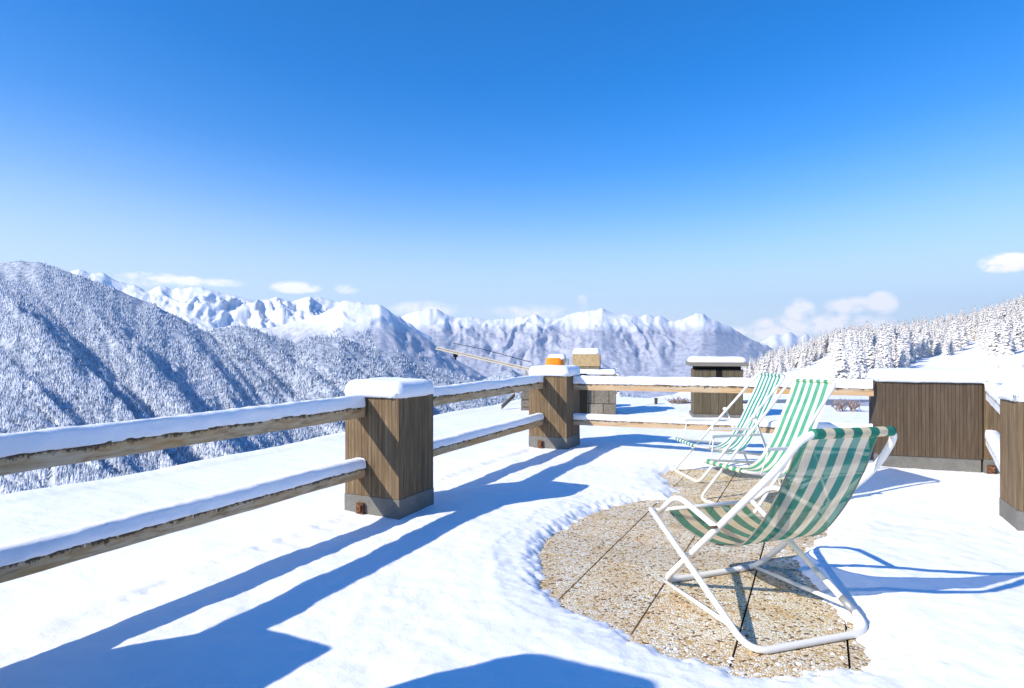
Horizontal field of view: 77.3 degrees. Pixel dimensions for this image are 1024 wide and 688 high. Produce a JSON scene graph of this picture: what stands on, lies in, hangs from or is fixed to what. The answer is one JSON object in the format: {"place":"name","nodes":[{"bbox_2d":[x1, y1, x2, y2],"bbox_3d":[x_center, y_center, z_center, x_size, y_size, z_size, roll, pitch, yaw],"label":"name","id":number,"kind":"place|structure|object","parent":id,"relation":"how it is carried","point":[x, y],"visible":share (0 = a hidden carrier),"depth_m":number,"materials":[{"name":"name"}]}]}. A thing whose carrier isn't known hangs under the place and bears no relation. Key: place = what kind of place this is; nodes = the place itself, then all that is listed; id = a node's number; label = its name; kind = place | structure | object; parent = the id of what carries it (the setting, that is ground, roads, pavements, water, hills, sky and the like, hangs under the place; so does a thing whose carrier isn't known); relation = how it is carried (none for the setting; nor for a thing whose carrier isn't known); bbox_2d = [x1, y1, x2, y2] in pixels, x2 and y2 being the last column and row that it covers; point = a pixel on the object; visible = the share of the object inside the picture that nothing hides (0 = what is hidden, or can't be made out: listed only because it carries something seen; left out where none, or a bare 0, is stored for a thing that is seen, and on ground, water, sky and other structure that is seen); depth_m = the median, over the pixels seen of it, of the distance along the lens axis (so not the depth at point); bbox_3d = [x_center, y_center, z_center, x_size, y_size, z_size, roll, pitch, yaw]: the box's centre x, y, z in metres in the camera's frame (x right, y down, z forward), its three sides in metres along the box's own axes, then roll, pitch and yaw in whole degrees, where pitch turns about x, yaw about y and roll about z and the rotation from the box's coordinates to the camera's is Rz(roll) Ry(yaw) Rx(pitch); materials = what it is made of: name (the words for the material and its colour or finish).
{"place":"outdoors","nodes":[
{"label":"outdoors","id":0,"kind":"place"},
{"bbox_2d":[0,261,310,494],"bbox_3d":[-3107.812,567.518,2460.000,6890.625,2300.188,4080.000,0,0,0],"label":"mountain","id":1,"kind":"structure","parent":0,"point":[28,272],"depth_m":2780.45,"materials":[{"name":"white snow"}]},
{"bbox_2d":[0,262,313,493],"bbox_3d":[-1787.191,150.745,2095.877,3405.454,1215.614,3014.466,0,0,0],"label":"forest","id":2,"kind":"object","parent":1,"relation":"on","point":[21,413],"visible":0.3,"depth_m":2196.36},
{"bbox_2d":[70,269,434,343],"bbox_3d":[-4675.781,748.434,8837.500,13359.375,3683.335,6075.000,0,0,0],"label":"mountain","id":3,"kind":"structure","parent":0,"point":[201,307],"depth_m":8934.54,"materials":[{"name":"white snow"}]},
{"bbox_2d":[203,300,486,380],"bbox_3d":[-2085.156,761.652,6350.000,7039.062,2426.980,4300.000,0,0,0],"label":"mountain","id":4,"kind":"structure","parent":0,"point":[389,331],"depth_m":6447.19,"materials":[{"name":"white snow"}]},
{"bbox_2d":[330,327,460,374],"bbox_3d":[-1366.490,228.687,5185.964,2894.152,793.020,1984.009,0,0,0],"label":"forest","id":5,"kind":"object","parent":4,"relation":"on","point":[355,337],"visible":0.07,"depth_m":5953.63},
{"bbox_2d":[205,326,520,437],"bbox_3d":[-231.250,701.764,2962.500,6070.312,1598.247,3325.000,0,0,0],"label":"mountain","id":6,"kind":"structure","parent":0,"point":[351,355],"depth_m":3384.67,"materials":[{"name":"white snow"}]},
{"bbox_2d":[206,324,520,437],"bbox_3d":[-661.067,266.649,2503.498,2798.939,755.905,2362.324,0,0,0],"label":"forest","id":7,"kind":"object","parent":6,"relation":"on","point":[336,392],"visible":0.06,"depth_m":3304.82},
{"bbox_2d":[0,397,1023,687],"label":"snow ground","id":8,"kind":"structure","parent":0,"point":[922,569],"depth_m":3.85,"materials":[{"name":"white snow"}]},
{"bbox_2d":[501,393,514,408],"bbox_3d":[-0.086,1.269,14.024,0.030,0.322,0.437,0,0,40],"label":"board","id":9,"kind":"object","parent":8,"relation":"on","point":[508,400],"visible":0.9,"depth_m":14.00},
{"bbox_2d":[830,398,861,411],"bbox_3d":[7.016,1.310,13.492,0.650,0.313,0.477,0,0,0],"label":"shrub","id":10,"kind":"object","parent":8,"relation":"on","point":[851,405],"visible":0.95,"depth_m":13.41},
{"bbox_2d":[0,0,1023,341],"label":"sky","id":11,"kind":"structure","parent":0,"point":[762,169],"materials":[{"name":"blue"}]},
{"bbox_2d":[415,361,649,397],"bbox_3d":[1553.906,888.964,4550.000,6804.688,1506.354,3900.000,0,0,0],"label":"mountain","id":12,"kind":"structure","parent":0,"point":[509,374],"depth_m":5152.62,"materials":[{"name":"white snow"}]},
{"bbox_2d":[418,362,648,397],"bbox_3d":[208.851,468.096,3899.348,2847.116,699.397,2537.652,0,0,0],"label":"forest","id":13,"kind":"object","parent":12,"relation":"on","point":[503,377],"visible":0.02,"depth_m":5115.24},
{"bbox_2d":[616,363,622,396],"bbox_3d":[9.900,3.902,60.022,2.019,4.322,1.982,0,0,-5],"label":"young conifer","id":14,"kind":"object","parent":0,"point":[618,393],"visible":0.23,"depth_m":59.71,"materials":[{"name":"white plant"}]},
{"bbox_2d":[401,308,868,405],"bbox_3d":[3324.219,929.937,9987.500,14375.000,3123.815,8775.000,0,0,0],"label":"mountain","id":15,"kind":"structure","parent":0,"point":[646,345],"depth_m":9818.06,"materials":[{"name":"white snow"}]},
{"bbox_2d":[665,395,690,403],"bbox_3d":[4.003,1.362,15.270,0.703,0.210,0.401,0,0,-18],"label":"shrub","id":16,"kind":"object","parent":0,"point":[678,400],"visible":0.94,"depth_m":15.22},
{"bbox_2d":[538,467,870,678],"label":"paving","id":17,"kind":"structure","parent":0,"point":[619,562],"depth_m":3.90,"materials":[{"name":"beige gravel"}]},
{"bbox_2d":[556,487,858,674],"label":"snow crumbs","id":18,"kind":"object","parent":17,"relation":"on","point":[777,663],"visible":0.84,"depth_m":3.08,"materials":[{"name":"white snow"}]},
{"bbox_2d":[674,372,784,482],"bbox_3d":[2.443,0.921,7.216,1.096,1.157,0.804,0,0,-6],"label":"deck chair","id":19,"kind":"object","parent":17,"relation":"on","point":[762,396],"visible":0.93,"depth_m":7.24,"materials":[{"name":"green fabric"}]},
{"bbox_2d":[701,379,835,513],"bbox_3d":[2.434,0.920,6.003,1.252,1.160,0.842,0,0,-23],"label":"deck chair","id":20,"kind":"object","parent":17,"relation":"on","point":[803,408],"visible":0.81,"depth_m":6.15,"materials":[{"name":"green fabric"}]},
{"bbox_2d":[648,426,896,653],"bbox_3d":[1.434,0.951,3.594,0.940,1.103,1.186,0,0,-20],"label":"deck chair","id":21,"kind":"object","parent":17,"relation":"on","point":[827,476],"visible":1,"depth_m":3.39,"materials":[{"name":"green fabric"}]},
{"bbox_2d":[759,332,809,352],"bbox_3d":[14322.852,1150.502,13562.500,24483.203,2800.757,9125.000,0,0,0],"label":"cloud","id":22,"kind":"structure","parent":0,"point":[788,339],"depth_m":14028.05,"materials":[{"name":"white"}]},
{"bbox_2d":[654,338,1023,405],"bbox_3d":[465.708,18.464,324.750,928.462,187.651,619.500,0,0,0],"label":"hill","id":23,"kind":"structure","parent":0,"point":[971,356],"depth_m":225.41,"materials":[{"name":"white snow"}]},
{"bbox_2d":[777,361,782,373],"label":"conifer","id":24,"kind":"object","parent":23,"relation":"on","point":[779,371],"visible":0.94,"depth_m":289.45,"materials":[{"name":"white plant"}]},
{"bbox_2d":[783,350,791,371],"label":"conifer","id":25,"kind":"object","parent":23,"relation":"on","point":[787,368],"visible":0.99,"depth_m":291.31,"materials":[{"name":"white plant"}]},
{"bbox_2d":[828,328,836,362],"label":"conifer","id":26,"kind":"object","parent":23,"relation":"on","point":[833,345],"visible":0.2,"depth_m":270.37,"materials":[{"name":"white plant"}]},
{"bbox_2d":[827,331,839,362],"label":"conifer","id":27,"kind":"object","parent":23,"relation":"on","point":[831,358],"visible":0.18,"depth_m":259.71,"materials":[{"name":"white plant"}]},
{"bbox_2d":[831,335,837,364],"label":"conifer","id":28,"kind":"object","parent":23,"relation":"on","point":[836,341],"visible":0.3,"depth_m":248.42,"materials":[{"name":"white plant"}]},
{"bbox_2d":[829,330,850,378],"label":"conifer","id":29,"kind":"object","parent":23,"relation":"on","point":[841,368],"visible":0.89,"depth_m":156.84,"materials":[{"name":"white plant"}]},
{"bbox_2d":[845,343,849,363],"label":"conifer","id":30,"kind":"object","parent":23,"relation":"on","point":[846,351],"visible":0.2,"depth_m":188.82,"materials":[{"name":"white plant"}]},
{"bbox_2d":[846,328,853,345],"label":"conifer","id":31,"kind":"object","parent":23,"relation":"on","point":[848,340],"visible":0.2,"depth_m":233.48,"materials":[{"name":"white plant"}]},
{"bbox_2d":[846,346,853,378],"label":"conifer","id":32,"kind":"object","parent":23,"relation":"on","point":[850,360],"visible":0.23,"depth_m":164.48,"materials":[{"name":"white plant"}]},
{"bbox_2d":[847,342,861,378],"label":"conifer","id":33,"kind":"object","parent":23,"relation":"on","point":[855,372],"visible":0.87,"depth_m":152.90,"materials":[{"name":"white plant"}]},
{"bbox_2d":[853,336,859,356],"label":"conifer","id":34,"kind":"object","parent":23,"relation":"on","point":[856,345],"visible":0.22,"depth_m":200.95,"materials":[{"name":"white plant"}]},
{"bbox_2d":[857,332,864,350],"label":"conifer","id":35,"kind":"object","parent":23,"relation":"on","point":[861,342],"visible":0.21,"depth_m":234.66,"materials":[{"name":"white plant"}]},
{"bbox_2d":[857,339,867,378],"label":"conifer","id":36,"kind":"object","parent":23,"relation":"on","point":[863,367],"visible":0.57,"depth_m":176.61,"materials":[{"name":"white plant"}]},
{"bbox_2d":[862,335,866,349],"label":"conifer","id":37,"kind":"object","parent":23,"relation":"on","point":[864,343],"visible":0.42,"depth_m":249.31,"materials":[{"name":"white plant"}]},
{"bbox_2d":[863,323,869,342],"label":"conifer","id":38,"kind":"object","parent":23,"relation":"on","point":[866,332],"visible":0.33,"depth_m":265.26,"materials":[{"name":"white plant"}]},
{"bbox_2d":[865,336,876,371],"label":"conifer","id":39,"kind":"object","parent":23,"relation":"on","point":[872,360],"visible":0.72,"depth_m":208.87,"materials":[{"name":"white plant"}]},
{"bbox_2d":[871,330,876,347],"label":"conifer","id":40,"kind":"object","parent":23,"relation":"on","point":[873,337],"visible":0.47,"depth_m":268.17,"materials":[{"name":"white plant"}]},
{"bbox_2d":[874,352,880,368],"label":"conifer","id":41,"kind":"object","parent":23,"relation":"on","point":[877,365],"visible":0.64,"depth_m":198.56,"materials":[{"name":"white plant"}]},
{"bbox_2d":[874,352,884,367],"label":"conifer","id":42,"kind":"object","parent":23,"relation":"on","point":[881,362],"visible":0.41,"depth_m":202.69,"materials":[{"name":"white plant"}]},
{"bbox_2d":[877,323,883,344],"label":"conifer","id":43,"kind":"object","parent":23,"relation":"on","point":[881,329],"visible":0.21,"depth_m":249.05,"materials":[{"name":"white plant"}]},
{"bbox_2d":[742,293,1023,377],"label":"woodland","id":44,"kind":"object","parent":23,"relation":"on","point":[803,355],"visible":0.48,"depth_m":349.59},
{"bbox_2d":[875,327,893,365],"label":"conifer","id":45,"kind":"object","parent":23,"relation":"on","point":[879,347],"visible":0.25,"depth_m":217.39,"materials":[{"name":"white plant"}]},
{"bbox_2d":[880,331,894,367],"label":"conifer","id":46,"kind":"object","parent":23,"relation":"on","point":[886,356],"visible":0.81,"depth_m":207.20,"materials":[{"name":"white plant"}]},
{"bbox_2d":[884,325,892,352],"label":"conifer","id":47,"kind":"object","parent":23,"relation":"on","point":[889,339],"visible":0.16,"depth_m":232.34,"materials":[{"name":"white plant"}]},
{"bbox_2d":[887,321,891,337],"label":"conifer","id":48,"kind":"object","parent":23,"relation":"on","point":[889,331],"visible":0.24,"depth_m":272.12,"materials":[{"name":"white plant"}]},
{"bbox_2d":[890,328,896,347],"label":"conifer","id":49,"kind":"object","parent":23,"relation":"on","point":[893,335],"visible":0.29,"depth_m":250.74,"materials":[{"name":"white plant"}]},
{"bbox_2d":[891,343,896,364],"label":"conifer","id":50,"kind":"object","parent":23,"relation":"on","point":[893,353],"visible":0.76,"depth_m":224.32,"materials":[{"name":"white plant"}]},
{"bbox_2d":[893,323,899,340],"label":"conifer","id":51,"kind":"object","parent":23,"relation":"on","point":[896,333],"visible":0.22,"depth_m":283.77,"materials":[{"name":"white plant"}]},
{"bbox_2d":[895,335,900,357],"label":"conifer","id":52,"kind":"object","parent":23,"relation":"on","point":[896,346],"visible":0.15,"depth_m":232.62,"materials":[{"name":"white plant"}]},
{"bbox_2d":[893,340,909,367],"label":"conifer","id":53,"kind":"object","parent":23,"relation":"on","point":[901,361],"visible":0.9,"depth_m":212.66,"materials":[{"name":"white plant"}]},
{"bbox_2d":[896,328,909,359],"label":"conifer","id":54,"kind":"object","parent":23,"relation":"on","point":[902,339],"visible":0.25,"depth_m":227.42,"materials":[{"name":"white plant"}]},
{"bbox_2d":[904,341,910,366],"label":"conifer","id":55,"kind":"object","parent":23,"relation":"on","point":[906,354],"visible":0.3,"depth_m":217.73,"materials":[{"name":"white plant"}]},
{"bbox_2d":[903,327,913,352],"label":"conifer","id":56,"kind":"object","parent":23,"relation":"on","point":[908,340],"visible":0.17,"depth_m":240.50,"materials":[{"name":"white plant"}]},
{"bbox_2d":[903,329,914,362],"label":"conifer","id":57,"kind":"object","parent":23,"relation":"on","point":[908,350],"visible":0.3,"depth_m":233.10,"materials":[{"name":"white plant"}]},
{"bbox_2d":[909,338,915,360],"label":"conifer","id":58,"kind":"object","parent":23,"relation":"on","point":[912,354],"visible":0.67,"depth_m":236.54,"materials":[{"name":"white plant"}]},
{"bbox_2d":[911,338,920,358],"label":"conifer","id":59,"kind":"object","parent":23,"relation":"on","point":[915,351],"visible":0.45,"depth_m":241.33,"materials":[{"name":"white plant"}]},
{"bbox_2d":[909,329,924,357],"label":"conifer","id":60,"kind":"object","parent":23,"relation":"on","point":[918,349],"visible":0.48,"depth_m":245.30,"materials":[{"name":"white plant"}]},
{"bbox_2d":[915,320,921,337],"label":"conifer","id":61,"kind":"object","parent":23,"relation":"on","point":[918,330],"visible":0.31,"depth_m":280.62,"materials":[{"name":"white plant"}]},
{"bbox_2d":[919,330,927,357],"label":"conifer","id":62,"kind":"object","parent":23,"relation":"on","point":[924,348],"visible":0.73,"depth_m":249.34,"materials":[{"name":"white plant"}]},
{"bbox_2d":[920,321,933,355],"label":"conifer","id":63,"kind":"object","parent":23,"relation":"on","point":[929,339],"visible":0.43,"depth_m":255.43,"materials":[{"name":"white plant"}]},
{"bbox_2d":[926,337,929,356],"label":"conifer","id":64,"kind":"object","parent":23,"relation":"on","point":[928,351],"visible":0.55,"depth_m":252.03,"materials":[{"name":"white plant"}]},
{"bbox_2d":[930,329,933,345],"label":"conifer","id":65,"kind":"object","parent":23,"relation":"on","point":[932,340],"visible":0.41,"depth_m":277.73,"materials":[{"name":"white plant"}]},
{"bbox_2d":[932,333,942,354],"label":"conifer","id":66,"kind":"object","parent":23,"relation":"on","point":[937,350],"visible":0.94,"depth_m":260.86,"materials":[{"name":"white plant"}]},
{"bbox_2d":[936,327,942,348],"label":"conifer","id":67,"kind":"object","parent":23,"relation":"on","point":[938,333],"visible":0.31,"depth_m":271.34,"materials":[{"name":"white plant"}]},
{"bbox_2d":[939,326,943,347],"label":"conifer","id":68,"kind":"object","parent":23,"relation":"on","point":[941,337],"visible":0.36,"depth_m":291.21,"materials":[{"name":"white plant"}]},
{"bbox_2d":[940,332,950,355],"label":"conifer","id":69,"kind":"object","parent":23,"relation":"on","point":[945,349],"visible":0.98,"depth_m":249.88,"materials":[{"name":"white plant"}]},
{"bbox_2d":[947,331,955,350],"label":"conifer","id":70,"kind":"object","parent":23,"relation":"on","point":[953,343],"visible":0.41,"depth_m":265.61,"materials":[{"name":"white plant"}]},
{"bbox_2d":[949,337,953,354],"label":"conifer","id":71,"kind":"object","parent":23,"relation":"on","point":[951,348],"visible":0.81,"depth_m":251.89,"materials":[{"name":"white plant"}]},
{"bbox_2d":[950,316,955,331],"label":"conifer","id":72,"kind":"object","parent":23,"relation":"on","point":[952,326],"visible":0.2,"depth_m":294.00,"materials":[{"name":"white plant"}]},
{"bbox_2d":[951,317,962,350],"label":"conifer","id":73,"kind":"object","parent":23,"relation":"on","point":[957,340],"visible":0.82,"depth_m":272.39,"materials":[{"name":"white plant"}]},
{"bbox_2d":[960,321,969,346],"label":"conifer","id":74,"kind":"object","parent":23,"relation":"on","point":[964,334],"visible":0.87,"depth_m":289.86,"materials":[{"name":"white plant"}]},
{"bbox_2d":[975,314,983,342],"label":"conifer","id":75,"kind":"object","parent":23,"relation":"on","point":[980,327],"visible":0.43,"depth_m":291.66,"materials":[{"name":"white plant"}]},
{"bbox_2d":[977,316,987,347],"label":"conifer","id":76,"kind":"object","parent":23,"relation":"on","point":[983,328],"visible":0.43,"depth_m":268.54,"materials":[{"name":"white plant"}]},
{"bbox_2d":[977,313,989,344],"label":"conifer","id":77,"kind":"object","parent":23,"relation":"on","point":[980,335],"visible":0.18,"depth_m":285.11,"materials":[{"name":"white plant"}]},
{"bbox_2d":[980,329,986,349],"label":"conifer","id":78,"kind":"object","parent":23,"relation":"on","point":[983,340],"visible":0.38,"depth_m":260.74,"materials":[{"name":"white plant"}]},
{"bbox_2d":[981,314,998,350],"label":"conifer","id":79,"kind":"object","parent":23,"relation":"on","point":[990,325],"visible":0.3,"depth_m":249.68,"materials":[{"name":"white plant"}]},
{"bbox_2d":[984,317,999,355],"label":"conifer","id":80,"kind":"object","parent":23,"relation":"on","point":[993,341],"visible":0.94,"depth_m":230.81,"materials":[{"name":"white plant"}]},
{"bbox_2d":[996,317,1002,340],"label":"conifer","id":81,"kind":"object","parent":23,"relation":"on","point":[998,328],"visible":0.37,"depth_m":258.48,"materials":[{"name":"white plant"}]},
{"bbox_2d":[994,316,1016,356],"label":"conifer","id":82,"kind":"object","parent":23,"relation":"on","point":[1004,347],"visible":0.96,"depth_m":226.24,"materials":[{"name":"white plant"}]},
{"bbox_2d":[1006,307,1012,338],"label":"conifer","id":83,"kind":"object","parent":23,"relation":"on","point":[1010,324],"visible":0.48,"depth_m":277.13,"materials":[{"name":"white plant"}]},
{"bbox_2d":[1010,334,1015,352],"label":"conifer","id":84,"kind":"object","parent":23,"relation":"on","point":[1014,347],"visible":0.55,"depth_m":230.72,"materials":[{"name":"white plant"}]},
{"bbox_2d":[1012,309,1015,327],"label":"conifer","id":85,"kind":"object","parent":23,"relation":"on","point":[1014,317],"visible":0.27,"depth_m":291.62,"materials":[{"name":"white plant"}]},
{"bbox_2d":[1012,309,1020,331],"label":"conifer","id":86,"kind":"object","parent":23,"relation":"on","point":[1018,316],"visible":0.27,"depth_m":267.09,"materials":[{"name":"white plant"}]},
{"bbox_2d":[1011,314,1023,348],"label":"conifer","id":87,"kind":"object","parent":23,"relation":"on","point":[1017,336],"visible":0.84,"depth_m":244.59,"materials":[{"name":"white plant"}]},
{"bbox_2d":[1019,305,1023,321],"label":"conifer","id":88,"kind":"object","parent":23,"relation":"on","point":[1022,314],"visible":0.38,"depth_m":294.37,"materials":[{"name":"white plant"}]},
{"bbox_2d":[1020,317,1023,341],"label":"conifer","id":89,"kind":"object","parent":23,"relation":"on","point":[1022,329],"visible":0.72,"depth_m":258.12,"materials":[{"name":"white plant"}]},
{"bbox_3d":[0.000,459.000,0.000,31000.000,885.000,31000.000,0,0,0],"label":"ground","id":90,"kind":"structure","parent":0,"visible":0},
{"bbox_2d":[436,343,529,375],"bbox_3d":[-2.676,12.177,57.913,11.071,24.373,0.952,0,0,35],"label":"crane","id":91,"kind":"object","parent":90,"relation":"on","point":[456,354],"visible":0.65,"depth_m":57.75,"materials":[{"name":"paint"}]},
{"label":"building","id":92,"kind":"object","parent":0,"visible":0},
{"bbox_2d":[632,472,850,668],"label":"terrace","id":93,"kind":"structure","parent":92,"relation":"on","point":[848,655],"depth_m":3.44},
{"bbox_2d":[0,365,579,582],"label":"fence","id":94,"kind":"object","parent":93,"relation":"on","point":[393,448],"visible":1,"depth_m":4.85,"materials":[{"name":"wood"}]},
{"bbox_2d":[573,375,873,432],"bbox_3d":[2.485,0.776,8.189,3.746,0.706,0.137,0,0,23],"label":"fence","id":95,"kind":"object","parent":94,"relation":"attached to","point":[855,387],"visible":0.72,"depth_m":8.27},
{"bbox_2d":[521,354,568,410],"bbox_3d":[0.802,0.876,13.948,1.103,1.275,0.823,0,0,10],"label":"chimney","id":96,"kind":"object","parent":93,"relation":"on","point":[556,359],"visible":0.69,"depth_m":13.66,"materials":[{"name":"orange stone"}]},
{"bbox_2d":[572,348,616,414],"bbox_3d":[1.711,0.813,13.219,0.890,1.414,0.821,0,0,10],"label":"chimney","id":97,"kind":"object","parent":93,"relation":"on","point":[587,361],"visible":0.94,"depth_m":12.88,"materials":[{"name":"grey stone"}]},
{"bbox_2d":[686,356,748,417],"bbox_3d":[4.014,0.891,12.585,1.080,1.258,0.800,0,0,10],"label":"chimney","id":98,"kind":"object","parent":93,"relation":"on","point":[706,405],"visible":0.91,"depth_m":12.27,"materials":[{"name":"wood"}]},
{"bbox_2d":[867,368,982,472],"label":"parapet","id":99,"kind":"structure","parent":93,"relation":"on","point":[933,417],"depth_m":7.22,"materials":[{"name":"wood"}]},
{"bbox_2d":[977,370,1023,530],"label":"fence","id":100,"kind":"object","parent":93,"relation":"on","point":[1003,423],"visible":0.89,"depth_m":5.15,"materials":[{"name":"wood"}]},
{"bbox_2d":[993,367,1023,370],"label":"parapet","id":101,"kind":"structure","parent":93,"relation":"on","point":[1008,368],"depth_m":8.59,"materials":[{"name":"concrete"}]}
]}

